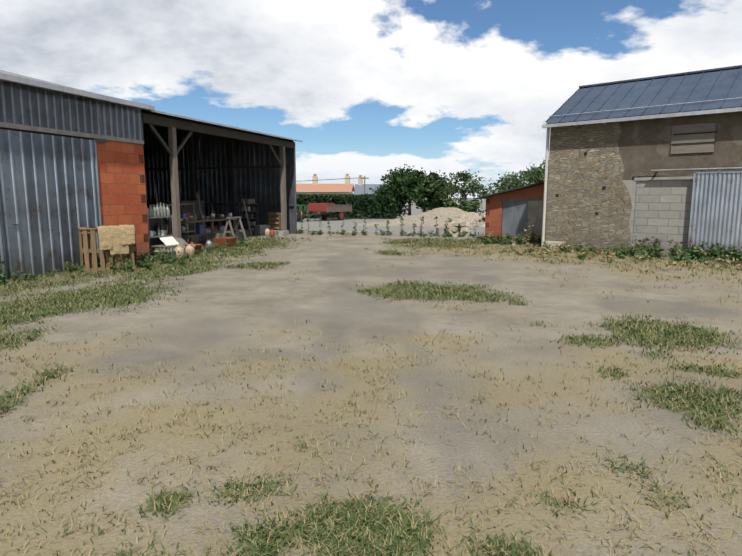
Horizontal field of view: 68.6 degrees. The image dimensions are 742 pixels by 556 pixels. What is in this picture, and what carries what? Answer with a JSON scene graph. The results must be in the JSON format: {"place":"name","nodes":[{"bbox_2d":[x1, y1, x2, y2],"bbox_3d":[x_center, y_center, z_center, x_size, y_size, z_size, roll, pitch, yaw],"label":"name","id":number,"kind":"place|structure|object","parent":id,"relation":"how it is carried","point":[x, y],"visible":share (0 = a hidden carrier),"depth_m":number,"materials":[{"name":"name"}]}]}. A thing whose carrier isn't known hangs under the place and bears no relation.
{"place":"outdoors","nodes":[
{"label":"outdoors","id":0,"kind":"place"},
{"bbox_2d":[0,198,741,555],"bbox_3d":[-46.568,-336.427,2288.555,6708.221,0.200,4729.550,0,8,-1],"label":"ground","id":1,"kind":"structure","parent":0,"point":[226,312],"depth_m":4.12,"materials":[{"name":"beige soil"}]},
{"bbox_2d":[0,70,154,279],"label":"barn","id":2,"kind":"structure","parent":1,"relation":"on","point":[71,160],"depth_m":12.61,"materials":[{"name":"metal"}]},
{"bbox_2d":[78,137,288,271],"bbox_3d":[-9.730,-3.026,19.461,12.257,3.770,11.188,3,9,20],"label":"clutter","id":3,"kind":"object","parent":1,"relation":"on","point":[115,241],"visible":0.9,"depth_m":17.01,"materials":[{"name":"brown wood"}]},
{"bbox_2d":[142,109,302,237],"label":"shed","id":4,"kind":"structure","parent":1,"relation":"on","point":[225,172],"depth_m":23.72,"materials":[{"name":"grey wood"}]},
{"bbox_2d":[297,204,312,220],"bbox_3d":[-5.303,-4.473,35.247,3.150,1.660,1.558,1,9,9],"label":"tractor","id":5,"kind":"object","parent":1,"relation":"on","point":[301,211],"visible":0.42,"depth_m":35.12,"materials":[{"name":"metal"}]},
{"bbox_2d":[296,174,354,197],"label":"house roof","id":6,"kind":"structure","parent":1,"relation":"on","point":[315,187],"depth_m":80.64,"materials":[{"name":"orange tile"}]},
{"bbox_2d":[307,203,351,219],"bbox_3d":[-2.993,-4.488,36.946,1.656,1.193,3.701,5,10,30],"label":"trailer","id":7,"kind":"object","parent":1,"relation":"on","point":[325,209],"visible":0.9,"depth_m":36.29,"materials":[{"name":"metal"}]},
{"bbox_2d":[307,176,368,193],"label":"pole","id":8,"kind":"object","parent":1,"relation":"on","point":[364,178],"visible":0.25,"depth_m":65.76,"materials":[{"name":"brown wood"}]},
{"bbox_2d":[296,193,396,218],"bbox_3d":[-4.431,-5.359,40.523,12.877,1.913,1.604,1,8,6],"label":"hedge","id":9,"kind":"object","parent":1,"relation":"on","point":[361,204],"visible":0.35,"depth_m":39.59,"materials":[{"name":"green plant"}]},
{"bbox_2d":[353,175,386,194],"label":"house","id":10,"kind":"structure","parent":1,"relation":"on","point":[359,188],"depth_m":87.79,"materials":[{"name":"tile"}]},
{"bbox_2d":[0,225,741,284],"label":"weeds","id":11,"kind":"object","parent":1,"relation":"on","point":[639,252],"visible":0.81,"depth_m":13.96,"materials":[{"name":"green plant"}]},
{"bbox_2d":[297,211,477,236],"bbox_3d":[0.400,-2.227,22.349,7.921,0.984,0.533,2,9,16],"label":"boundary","id":12,"kind":"object","parent":1,"relation":"on","point":[368,233],"visible":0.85,"depth_m":22.36,"materials":[{"name":"concrete"}]},
{"bbox_2d":[381,215,415,224],"bbox_3d":[2.071,-3.409,31.867,3.458,0.542,3.278,0,8,-1],"label":"gravel pile","id":13,"kind":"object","parent":1,"relation":"on","point":[396,221],"depth_m":31.32,"materials":[{"name":"beige gravel"}]},
{"bbox_2d":[368,164,448,216],"bbox_3d":[3.104,-6.304,39.715,6.608,3.947,4.493,0,8,-1],"label":"dark tree","id":14,"kind":"object","parent":1,"relation":"on","point":[403,184],"visible":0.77,"depth_m":39.34,"materials":[{"name":"green plant"}]},
{"bbox_2d":[400,207,466,226],"bbox_3d":[4.285,-3.504,30.944,4.838,0.999,4.478,8,11,42],"label":"gravel pile","id":15,"kind":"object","parent":1,"relation":"on","point":[442,214],"depth_m":30.52,"materials":[{"name":"beige gravel"}]},
{"bbox_2d":[436,212,485,236],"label":"stones","id":16,"kind":"object","parent":1,"relation":"on","point":[465,226],"visible":0.54,"depth_m":21.66,"materials":[{"name":"stone"}]},
{"bbox_2d":[443,194,485,213],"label":"shrubs","id":17,"kind":"object","parent":1,"relation":"on","point":[463,205],"visible":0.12,"depth_m":33.14,"materials":[{"name":"green plant"}]},
{"bbox_2d":[456,212,484,225],"bbox_3d":[5.364,-3.343,30.655,2.847,0.765,2.463,0,8,-1],"label":"gravel pile","id":18,"kind":"object","parent":1,"relation":"on","point":[472,217],"visible":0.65,"depth_m":29.79,"materials":[{"name":"beige gravel"}]},
{"bbox_2d":[415,160,548,205],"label":"trees","id":19,"kind":"object","parent":1,"relation":"on","point":[532,176],"visible":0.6,"depth_m":37.06,"materials":[{"name":"green plant"}]},
{"bbox_2d":[476,181,547,244],"bbox_3d":[5.714,-2.174,19.015,2.970,2.515,3.050,7,11,40],"label":"lean to","id":20,"kind":"object","parent":1,"relation":"on","point":[515,211],"visible":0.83,"depth_m":18.13,"materials":[{"name":"ceramic"}]},
{"bbox_2d":[540,65,741,256],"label":"stone building","id":21,"kind":"structure","parent":1,"relation":"on","point":[655,157],"depth_m":14.41,"materials":[{"name":"stone"}]},
{"bbox_2d":[0,234,741,555],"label":"grass","id":22,"kind":"structure","parent":0,"point":[486,547],"depth_m":4.00,"materials":[{"name":"green plant"}]},
{"bbox_2d":[0,0,741,197],"label":"sky","id":23,"kind":"structure","parent":0,"point":[369,88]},
{"bbox_2d":[354,222,397,225],"bbox_3d":[0.275,-3.024,30.393,2.557,0.210,1.959,-3,9,-22],"label":"gravel pile","id":24,"kind":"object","parent":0,"point":[373,224],"depth_m":29.94,"materials":[{"name":"beige gravel"}]}
]}

